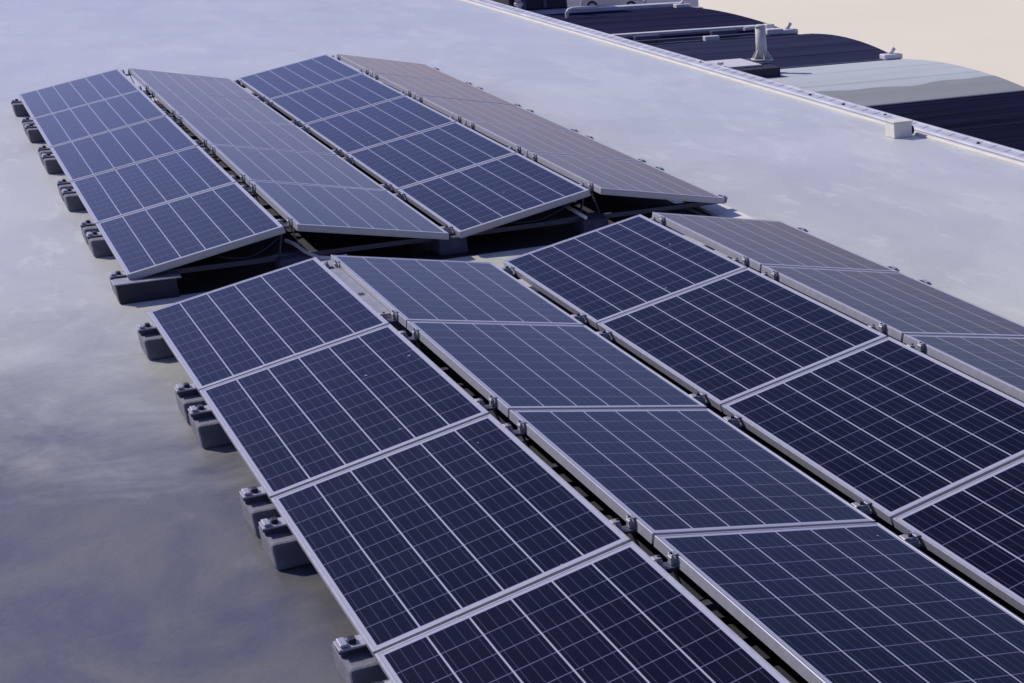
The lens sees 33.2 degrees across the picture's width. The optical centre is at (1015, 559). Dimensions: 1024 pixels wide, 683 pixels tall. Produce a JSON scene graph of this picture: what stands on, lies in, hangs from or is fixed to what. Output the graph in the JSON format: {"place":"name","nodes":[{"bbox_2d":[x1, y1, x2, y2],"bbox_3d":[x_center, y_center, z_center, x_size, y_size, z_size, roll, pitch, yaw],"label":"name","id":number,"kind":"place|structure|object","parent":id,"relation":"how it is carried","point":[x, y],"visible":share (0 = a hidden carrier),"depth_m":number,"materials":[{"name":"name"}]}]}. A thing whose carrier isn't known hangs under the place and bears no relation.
{"place":"outdoors","nodes":[
{"label":"outdoors","id":0,"kind":"place"},
{"bbox_2d":[0,0,1023,682],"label":"flat roof","id":1,"kind":"structure","parent":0,"point":[132,550],"depth_m":11.16,"materials":[{"name":"grey concrete"}]},
{"bbox_2d":[12,102,29,116],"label":"ballast block","id":2,"kind":"object","parent":1,"relation":"on","point":[19,108],"depth_m":16.07,"materials":[{"name":"concrete"}]},
{"bbox_2d":[11,55,438,103],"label":"mounting rail","id":3,"kind":"object","parent":2,"relation":"on","point":[128,74],"visible":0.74,"depth_m":16.61,"materials":[{"name":"metal"}]},
{"bbox_2d":[18,69,140,121],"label":"solar panel","id":4,"kind":"object","parent":3,"relation":"on","point":[75,93],"visible":0.8,"depth_m":15.84,"materials":[{"name":"blue glass"}]},
{"bbox_2d":[128,68,259,99],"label":"solar panel","id":5,"kind":"object","parent":3,"relation":"on","point":[187,83],"visible":0.71,"depth_m":16.36,"materials":[{"name":"blue glass"}]},
{"bbox_2d":[238,54,362,101],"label":"solar panel","id":6,"kind":"object","parent":3,"relation":"on","point":[295,77],"visible":0.73,"depth_m":16.89,"materials":[{"name":"blue glass"}]},
{"bbox_2d":[335,54,465,82],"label":"solar panel","id":7,"kind":"object","parent":3,"relation":"on","point":[389,67],"visible":0.84,"depth_m":17.42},
{"bbox_2d":[22,121,34,134],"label":"ballast block","id":8,"kind":"object","parent":1,"relation":"on","point":[27,122],"depth_m":15.11,"materials":[{"name":"concrete"}]},
{"bbox_2d":[21,69,471,122],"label":"mounting rail","id":9,"kind":"object","parent":8,"relation":"on","point":[261,98],"visible":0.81,"depth_m":15.78,"materials":[{"name":"metal"}]},
{"bbox_2d":[26,127,45,142],"bbox_3d":[-9.228,-4.059,14.966,0.300,0.123,0.280,-16,30,-30],"label":"ballast block","id":10,"kind":"object","parent":1,"relation":"on","point":[34,135],"depth_m":14.82,"materials":[{"name":"concrete"}]},
{"bbox_2d":[25,74,483,129],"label":"mounting rail","id":11,"kind":"object","parent":10,"relation":"on","point":[268,103],"visible":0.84,"depth_m":15.35,"materials":[{"name":"metal"}]},
{"bbox_2d":[33,90,166,149],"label":"solar panel","id":12,"kind":"object","parent":11,"relation":"on","point":[92,119],"visible":0.8,"depth_m":14.58,"materials":[{"name":"blue glass"}]},
{"bbox_2d":[151,89,294,124],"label":"solar panel","id":13,"kind":"object","parent":11,"relation":"on","point":[190,104],"visible":0.69,"depth_m":15.11,"materials":[{"name":"blue glass"}]},
{"bbox_2d":[268,73,405,127],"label":"solar panel","id":14,"kind":"object","parent":11,"relation":"on","point":[330,99],"visible":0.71,"depth_m":15.64,"materials":[{"name":"blue glass"}]},
{"bbox_2d":[373,73,515,104],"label":"solar panel","id":15,"kind":"object","parent":11,"relation":"on","point":[415,86],"visible":0.82,"depth_m":16.16,"materials":[{"name":"glass"}]},
{"bbox_2d":[38,149,52,164],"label":"ballast block","id":16,"kind":"object","parent":1,"relation":"on","point":[40,152],"depth_m":13.86,"materials":[{"name":"concrete"}]},
{"bbox_2d":[37,91,520,151],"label":"mounting rail","id":17,"kind":"object","parent":16,"relation":"on","point":[193,137],"visible":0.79,"depth_m":14.53,"materials":[{"name":"metal"}]},
{"bbox_2d":[42,157,63,173],"bbox_3d":[-8.297,-3.459,13.717,0.300,0.123,0.280,-16,30,-30],"label":"ballast block","id":18,"kind":"object","parent":1,"relation":"on","point":[52,165],"depth_m":13.57,"materials":[{"name":"concrete"}]},
{"bbox_2d":[41,96,533,158],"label":"mounting rail","id":19,"kind":"object","parent":18,"relation":"on","point":[305,129],"visible":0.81,"depth_m":14.14,"materials":[{"name":"metal"}]},
{"bbox_2d":[50,115,197,184],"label":"solar panel","id":20,"kind":"object","parent":19,"relation":"on","point":[117,148],"visible":0.77,"depth_m":13.32,"materials":[{"name":"blue glass"}]},
{"bbox_2d":[178,114,336,154],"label":"solar panel","id":21,"kind":"object","parent":19,"relation":"on","point":[243,133],"visible":0.71,"depth_m":13.86,"materials":[{"name":"blue glass"}]},
{"bbox_2d":[304,95,455,156],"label":"solar panel","id":22,"kind":"object","parent":19,"relation":"on","point":[374,125],"visible":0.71,"depth_m":14.39,"materials":[{"name":"blue glass"}]},
{"bbox_2d":[416,95,572,130],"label":"solar panel","id":23,"kind":"object","parent":19,"relation":"on","point":[466,110],"visible":0.77,"depth_m":14.92,"materials":[{"name":"glass"}]},
{"bbox_2d":[58,183,73,200],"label":"ballast block","id":24,"kind":"object","parent":1,"relation":"on","point":[63,186],"depth_m":12.61,"materials":[{"name":"concrete"}]},
{"bbox_2d":[56,116,578,185],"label":"mounting rail","id":25,"kind":"object","parent":24,"relation":"on","point":[225,168],"visible":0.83,"depth_m":13.28,"materials":[{"name":"metal"}]},
{"bbox_2d":[63,192,85,211],"bbox_3d":[-7.365,-2.859,12.468,0.300,0.123,0.280,-16,30,-30],"label":"ballast block","id":26,"kind":"object","parent":1,"relation":"on","point":[72,201],"depth_m":12.32,"materials":[{"name":"concrete"}]},
{"bbox_2d":[61,123,593,194],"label":"mounting rail","id":27,"kind":"object","parent":26,"relation":"on","point":[70,190],"visible":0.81,"depth_m":12.98,"materials":[{"name":"metal"}]},
{"bbox_2d":[71,145,235,224],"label":"solar panel","id":28,"kind":"object","parent":27,"relation":"on","point":[125,190],"visible":0.77,"depth_m":12.07,"materials":[{"name":"blue glass"}]},
{"bbox_2d":[210,144,386,189],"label":"solar panel","id":29,"kind":"object","parent":27,"relation":"on","point":[271,165],"visible":0.8,"depth_m":12.60,"materials":[{"name":"blue glass"}]},
{"bbox_2d":[347,122,515,193],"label":"solar panel","id":30,"kind":"object","parent":27,"relation":"on","point":[406,161],"visible":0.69,"depth_m":13.14,"materials":[{"name":"blue glass"}]},
{"bbox_2d":[467,120,642,161],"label":"solar panel","id":31,"kind":"object","parent":27,"relation":"on","point":[526,139],"visible":0.75,"depth_m":13.65,"materials":[{"name":"glass"}]},
{"bbox_2d":[80,221,99,244],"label":"ballast block","id":32,"kind":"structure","parent":1,"relation":"on","point":[87,228],"depth_m":11.36,"materials":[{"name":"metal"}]},
{"bbox_2d":[79,146,645,227],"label":"mounting rail","id":33,"kind":"object","parent":32,"relation":"on","point":[265,206],"visible":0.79,"depth_m":12.03,"materials":[{"name":"metal"}]},
{"bbox_2d":[86,236,112,257],"bbox_3d":[-6.433,-2.260,11.219,0.300,0.123,0.280,-16,30,-30],"label":"ballast block","id":34,"kind":"object","parent":1,"relation":"on","point":[98,246],"depth_m":11.07,"materials":[{"name":"concrete"}]},
{"bbox_2d":[86,154,664,238],"bbox_3d":[-4.771,-2.882,12.159,4.314,0.274,0.090,-16,30,-30],"label":"mounting rail","id":35,"kind":"object","parent":34,"relation":"on","point":[252,190],"visible":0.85,"depth_m":11.73,"materials":[{"name":"metal"}]},
{"bbox_2d":[250,180,448,239],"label":"solar panel","id":36,"kind":"object","parent":35,"relation":"on","point":[329,209],"visible":0.97,"depth_m":11.26,"materials":[{"name":"blue glass"}]},
{"bbox_2d":[398,153,590,237],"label":"solar panel","id":37,"kind":"object","parent":35,"relation":"on","point":[472,200],"visible":0.92,"depth_m":11.82,"materials":[{"name":"blue glass"}]},
{"bbox_2d":[509,201,573,223],"bbox_3d":[-3.451,-2.530,11.441,0.544,0.135,0.012,-16,30,-30],"label":"hanging cable","id":38,"kind":"object","parent":37,"relation":"hanging from","point":[542,217],"visible":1,"depth_m":11.46,"materials":[{"name":"black rubber"}]},
{"bbox_2d":[561,204,586,218],"bbox_3d":[-3.269,-2.579,11.653,0.029,0.066,0.319,-23,34,-40],"label":"cable conduit","id":39,"kind":"object","parent":37,"relation":"attached to","point":[575,211],"visible":0.92,"depth_m":11.62,"materials":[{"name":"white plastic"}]},
{"bbox_2d":[528,151,724,203],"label":"solar panel","id":40,"kind":"object","parent":35,"relation":"on","point":[615,177],"visible":0.97,"depth_m":12.30,"materials":[{"name":"glass"}]},
{"bbox_2d":[109,271,161,296],"bbox_3d":[-5.724,-1.803,10.268,0.300,0.123,0.280,-16,30,-30],"label":"ballast block","id":41,"kind":"object","parent":1,"relation":"on","point":[113,288],"depth_m":10.18,"materials":[{"name":"concrete"}]},
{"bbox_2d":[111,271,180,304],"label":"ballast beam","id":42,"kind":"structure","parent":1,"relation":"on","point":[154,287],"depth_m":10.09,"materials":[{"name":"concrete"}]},
{"bbox_2d":[137,330,174,359],"bbox_3d":[-4.926,-1.278,9.174,0.300,0.123,0.280,-16,30,-31],"label":"ballast block","id":43,"kind":"object","parent":1,"relation":"on","point":[154,346],"depth_m":9.03,"materials":[{"name":"concrete"}]},
{"bbox_2d":[136,216,807,335],"bbox_3d":[-3.279,-1.933,10.122,4.314,0.274,0.090,-16,30,-31],"label":"mounting rail","id":44,"kind":"object","parent":43,"relation":"on","point":[146,328],"visible":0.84,"depth_m":9.51,"materials":[{"name":"metal"}]},
{"bbox_2d":[147,257,388,395],"bbox_3d":[-4.222,-1.342,8.838,0.992,0.045,1.652,-27,35,-25],"label":"solar panel","id":45,"kind":"object","parent":44,"relation":"on","point":[229,332],"visible":0.79,"depth_m":8.75,"materials":[{"name":"blue glass"}]},
{"bbox_2d":[321,260,390,314],"bbox_3d":[-3.860,-1.593,9.165,0.065,0.006,1.360,-16,30,-31],"label":"cable cover","id":46,"kind":"object","parent":44,"relation":"on","point":[363,294],"visible":0.88,"depth_m":9.10,"materials":[{"name":"metal"}]},
{"bbox_2d":[331,255,583,327],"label":"solar panel","id":47,"kind":"object","parent":44,"relation":"on","point":[407,289],"visible":0.85,"depth_m":9.30,"materials":[{"name":"blue glass"}]},
{"bbox_2d":[503,214,746,329],"bbox_3d":[-2.490,-1.843,9.925,0.992,0.045,1.652,-27,35,-25],"label":"solar panel","id":48,"kind":"object","parent":44,"relation":"on","point":[601,274],"visible":0.82,"depth_m":9.85,"materials":[{"name":"blue glass"}]},
{"bbox_2d":[652,212,897,271],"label":"solar panel","id":49,"kind":"object","parent":44,"relation":"on","point":[759,243],"visible":0.77,"depth_m":10.37,"materials":[{"name":"glass"}]},
{"bbox_2d":[175,391,206,424],"bbox_3d":[-4.204,-0.825,8.232,0.300,0.123,0.280,-16,30,-31],"label":"ballast block","id":50,"kind":"object","parent":1,"relation":"on","point":[184,403],"depth_m":8.08,"materials":[{"name":"concrete"}]},
{"bbox_2d":[174,257,899,397],"bbox_3d":[-2.557,-1.481,9.180,4.314,0.274,0.090,-16,30,-31],"label":"mounting rail","id":51,"kind":"object","parent":50,"relation":"on","point":[185,389],"visible":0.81,"depth_m":8.59,"materials":[{"name":"metal"}]},
{"bbox_2d":[188,413,231,447],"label":"ballast block","id":52,"kind":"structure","parent":1,"relation":"on","point":[208,432],"depth_m":7.79,"materials":[{"name":"concrete"}]},
{"bbox_2d":[188,271,931,419],"bbox_3d":[-2.329,-1.339,8.883,4.314,0.274,0.090,-16,30,-31],"label":"mounting rail","id":53,"kind":"object","parent":52,"relation":"on","point":[199,411],"visible":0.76,"depth_m":8.30,"materials":[{"name":"metal"}]},
{"bbox_2d":[199,324,488,504],"bbox_3d":[-3.273,-0.747,7.600,0.992,0.045,1.652,-27,35,-25],"label":"solar panel","id":54,"kind":"object","parent":53,"relation":"on","point":[293,423],"visible":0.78,"depth_m":7.50,"materials":[{"name":"blue glass"}]},
{"bbox_2d":[407,321,706,416],"bbox_3d":[-2.405,-1.001,8.143,0.992,0.047,1.653,-5,24,-36],"label":"solar panel","id":55,"kind":"object","parent":53,"relation":"on","point":[515,366],"visible":0.84,"depth_m":8.04,"materials":[{"name":"blue glass"}]},
{"bbox_2d":[597,267,886,411],"bbox_3d":[-1.541,-1.251,8.685,0.992,0.045,1.652,-27,35,-25],"label":"solar panel","id":56,"kind":"object","parent":53,"relation":"on","point":[721,341],"visible":0.88,"depth_m":8.60,"materials":[{"name":"blue glass"}]},
{"bbox_2d":[761,265,1023,340],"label":"solar panel","id":57,"kind":"object","parent":53,"relation":"on","point":[900,304],"visible":0.94,"depth_m":9.13,"materials":[{"name":"glass"}]},
{"bbox_2d":[239,494,280,536],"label":"ballast block","id":58,"kind":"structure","parent":1,"relation":"on","point":[254,513],"depth_m":6.84,"materials":[{"name":"concrete"}]},
{"bbox_2d":[239,323,940,503],"bbox_3d":[-1.607,-0.886,7.941,4.314,0.274,0.090,-16,30,-31],"label":"mounting rail","id":59,"kind":"object","parent":58,"relation":"on","point":[253,494],"visible":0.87,"depth_m":7.35,"materials":[{"name":"metal"}]},
{"bbox_2d":[259,525,310,569],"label":"ballast block","id":60,"kind":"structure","parent":1,"relation":"on","point":[284,550],"depth_m":6.55,"materials":[{"name":"concrete"}]},
{"bbox_2d":[259,342,979,535],"bbox_3d":[-1.380,-0.744,7.645,4.314,0.274,0.090,-16,30,-31],"label":"mounting rail","id":61,"kind":"object","parent":60,"relation":"on","point":[273,525],"visible":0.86,"depth_m":7.05,"materials":[{"name":"metal"}]},
{"bbox_2d":[271,414,630,660],"bbox_3d":[-2.323,-0.151,6.362,0.992,0.046,1.653,-27,35,-25],"label":"solar panel","id":62,"kind":"object","parent":61,"relation":"on","point":[400,545],"visible":0.83,"depth_m":6.25,"materials":[{"name":"blue glass"}]},
{"bbox_2d":[509,409,875,543],"bbox_3d":[-1.456,-0.403,6.905,0.992,0.045,1.652,-4,24,-36],"label":"solar panel","id":63,"kind":"object","parent":61,"relation":"on","point":[668,471],"visible":0.84,"depth_m":6.79,"materials":[{"name":"blue glass"}]},
{"bbox_2d":[722,337,1023,524],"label":"solar panel","id":64,"kind":"object","parent":61,"relation":"on","point":[890,428],"visible":0.96,"depth_m":7.37,"materials":[{"name":"blue glass"}]},
{"bbox_2d":[903,334,1023,401],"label":"solar panel","id":65,"kind":"object","parent":61,"relation":"on","point":[996,362],"visible":1,"depth_m":8.10,"materials":[{"name":"glass"}]},
{"bbox_2d":[332,635,387,682],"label":"ballast block","id":66,"kind":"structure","parent":1,"relation":"on","point":[363,667],"depth_m":5.61,"materials":[{"name":"concrete"}]},
{"bbox_2d":[333,499,879,658],"bbox_3d":[-0.658,-0.291,6.703,4.314,0.274,0.090,-16,30,-31],"label":"mounting rail","id":67,"kind":"object","parent":66,"relation":"on","point":[350,645],"visible":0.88,"depth_m":5.70,"materials":[{"name":"metal"}]},
{"bbox_2d":[153,83,697,294],"bbox_3d":[-6.234,-3.658,14.305,3.792,0.003,8.360,-16,30,-30],"label":"protection mat","id":68,"kind":"object","parent":1,"relation":"on","point":[200,281],"visible":0.21,"depth_m":11.55,"materials":[{"name":"black rubber"}]},
{"bbox_2d":[273,250,310,269],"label":"ballast block","id":69,"kind":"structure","parent":68,"relation":"on","point":[283,261],"depth_m":10.66,"materials":[{"name":"concrete"}]},
{"bbox_2d":[431,234,467,255],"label":"ballast block","id":70,"kind":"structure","parent":68,"relation":"on","point":[454,244],"depth_m":11.19,"materials":[{"name":"concrete"}]},
{"bbox_2d":[108,182,727,279],"bbox_3d":[-4.063,-2.426,11.209,4.314,0.274,0.090,-16,30,-30],"label":"mounting rail","id":71,"kind":"object","parent":70,"relation":"on","point":[264,259],"visible":0.88,"depth_m":11.09,"materials":[{"name":"metal"}]},
{"bbox_2d":[96,182,285,279],"bbox_3d":[-5.733,-2.294,10.887,0.992,0.045,1.652,-26,35,-25],"label":"solar panel","id":72,"kind":"object","parent":71,"relation":"on","point":[175,233],"visible":1,"depth_m":10.75,"materials":[{"name":"blue glass"}]},
{"bbox_2d":[217,236,280,258],"bbox_3d":[-5.086,-2.065,10.445,0.406,0.126,0.012,-16,30,-30],"label":"hanging cable","id":73,"kind":"object","parent":72,"relation":"hanging from","point":[270,244],"visible":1,"depth_m":10.47,"materials":[{"name":"black rubber"}]},
{"bbox_2d":[284,239,347,259],"bbox_3d":[-4.789,-2.105,10.708,0.490,0.102,0.120,7,26,14],"label":"cable conduit","id":74,"kind":"object","parent":71,"relation":"attached to","point":[302,249],"visible":0.79,"depth_m":10.68,"materials":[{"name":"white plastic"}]},
{"bbox_2d":[572,212,608,233],"bbox_3d":[-3.191,-2.520,11.814,0.200,0.123,0.240,-16,30,-30],"label":"ballast block","id":75,"kind":"object","parent":68,"relation":"on","point":[583,225],"depth_m":11.72,"materials":[{"name":"concrete"}]},
{"bbox_2d":[381,256,1023,682],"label":"protection mat","id":76,"kind":"object","parent":1,"relation":"on","point":[731,622],"depth_m":7.13,"materials":[{"name":"black rubber"}]},
{"bbox_2d":[683,201,756,219],"bbox_3d":[-2.071,-2.567,12.025,0.200,0.044,1.900,-16,30,-30],"label":"mat","id":77,"kind":"object","parent":1,"relation":"on","point":[718,210],"visible":0.09,"depth_m":12.31,"materials":[{"name":"white rubber"}]},
{"bbox_2d":[461,0,1023,166],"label":"parapet wall","id":78,"kind":"structure","parent":1,"relation":"on","point":[978,146],"depth_m":17.93,"materials":[{"name":"grey metal"}]},
{"bbox_2d":[884,117,913,138],"bbox_3d":[-1.136,-4.220,15.384,0.240,0.157,0.200,-16,30,-30],"label":"junction box","id":79,"kind":"object","parent":1,"relation":"on","point":[902,127],"visible":1,"depth_m":15.32,"materials":[{"name":"white plastic"}]},
{"bbox_2d":[491,0,698,7],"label":"road","id":80,"kind":"structure","parent":0,"point":[576,3],"depth_m":98.69,"materials":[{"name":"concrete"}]},
{"bbox_2d":[580,0,646,5],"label":"parked car","id":81,"kind":"object","parent":80,"relation":"on","point":[603,2],"visible":0.57,"depth_m":93.67,"materials":[{"name":"silver metal"}]},
{"bbox_2d":[529,0,1023,150],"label":"neighbouring hall","id":82,"kind":"structure","parent":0,"point":[971,102],"depth_m":37.44,"materials":[{"name":"metal"}]},
{"bbox_2d":[514,0,522,8],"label":"standpipe","id":83,"kind":"object","parent":82,"relation":"on","point":[518,4],"visible":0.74,"depth_m":48.11,"materials":[{"name":"white plastic"}]},
{"bbox_2d":[492,0,567,10],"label":"ventilation unit","id":84,"kind":"object","parent":82,"relation":"on","point":[528,5],"visible":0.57,"depth_m":48.67,"materials":[{"name":"metal"}]},
{"bbox_2d":[565,5,597,17],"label":"elbow pipe","id":85,"kind":"object","parent":82,"relation":"on","point":[571,9],"visible":0.88,"depth_m":46.70,"materials":[{"name":"white plastic"}]},
{"bbox_2d":[633,34,659,40],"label":"roof box","id":86,"kind":"object","parent":82,"relation":"on","point":[646,37],"visible":0.8,"depth_m":42.43,"materials":[{"name":"metal"}]},
{"bbox_2d":[611,25,753,36],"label":"pipe","id":87,"kind":"object","parent":82,"relation":"on","point":[676,31],"visible":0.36,"depth_m":43.56,"materials":[{"name":"white plastic"}]},
{"bbox_2d":[636,33,754,42],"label":"handrail bar","id":88,"kind":"object","parent":82,"relation":"on","point":[688,38],"visible":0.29,"depth_m":42.57,"materials":[{"name":"metal"}]},
{"bbox_2d":[703,35,719,40],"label":"roof box","id":89,"kind":"object","parent":82,"relation":"on","point":[712,38],"visible":0.99,"depth_m":42.44,"materials":[{"name":"white plastic"}]},
{"bbox_2d":[710,29,736,34],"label":"roof box","id":90,"kind":"object","parent":82,"relation":"on","point":[724,32],"visible":0.86,"depth_m":43.56,"materials":[{"name":"metal"}]},
{"bbox_2d":[707,58,780,77],"bbox_3d":[-6.378,-11.392,36.583,1.420,0.480,1.550,-16,30,-30],"label":"vent housing","id":91,"kind":"object","parent":82,"relation":"on","point":[764,69],"visible":0.58,"depth_m":36.24,"materials":[{"name":"white plastic"}]},
{"bbox_2d":[751,24,772,60],"bbox_3d":[-5.972,-12.133,36.898,0.520,0.790,0.520,-16,30,-30],"label":"vent stack","id":92,"kind":"object","parent":91,"relation":"on","point":[761,52],"visible":1,"depth_m":36.83,"materials":[{"name":"metal"}]},
{"bbox_2d":[743,23,782,34],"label":"pipe fitting","id":93,"kind":"object","parent":82,"relation":"on","point":[770,29],"visible":0.78,"depth_m":43.86,"materials":[{"name":"white plastic"}]},
{"bbox_2d":[698,0,1023,86],"bbox_3d":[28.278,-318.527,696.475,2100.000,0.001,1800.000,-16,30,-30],"label":"ground","id":94,"kind":"structure","parent":0,"point":[986,36],"depth_m":89.31,"materials":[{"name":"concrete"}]},
{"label":"ballast block","id":95,"kind":"object","parent":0,"visible":0},
{"bbox_2d":[377,531,928,682],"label":"mounting rail","id":96,"kind":"object","parent":95,"relation":"on","point":[711,604],"visible":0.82,"depth_m":5.97,"materials":[{"name":"metal"}]},
{"bbox_2d":[654,523,1023,682],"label":"solar panel","id":97,"kind":"object","parent":96,"relation":"on","point":[865,603],"visible":1,"depth_m":5.66,"materials":[{"name":"blue glass"}]},
{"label":"mounting rail","id":98,"kind":"object","parent":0,"visible":0},
{"bbox_2d":[374,541,789,682],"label":"solar panel","id":99,"kind":"object","parent":98,"relation":"on","point":[631,612],"visible":1,"depth_m":5.42,"materials":[{"name":"blue glass"}]},
{"bbox_2d":[893,457,1023,612],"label":"solar panel","id":100,"kind":"object","parent":98,"relation":"on","point":[974,530],"visible":1,"depth_m":6.44,"materials":[{"name":"blue glass"}]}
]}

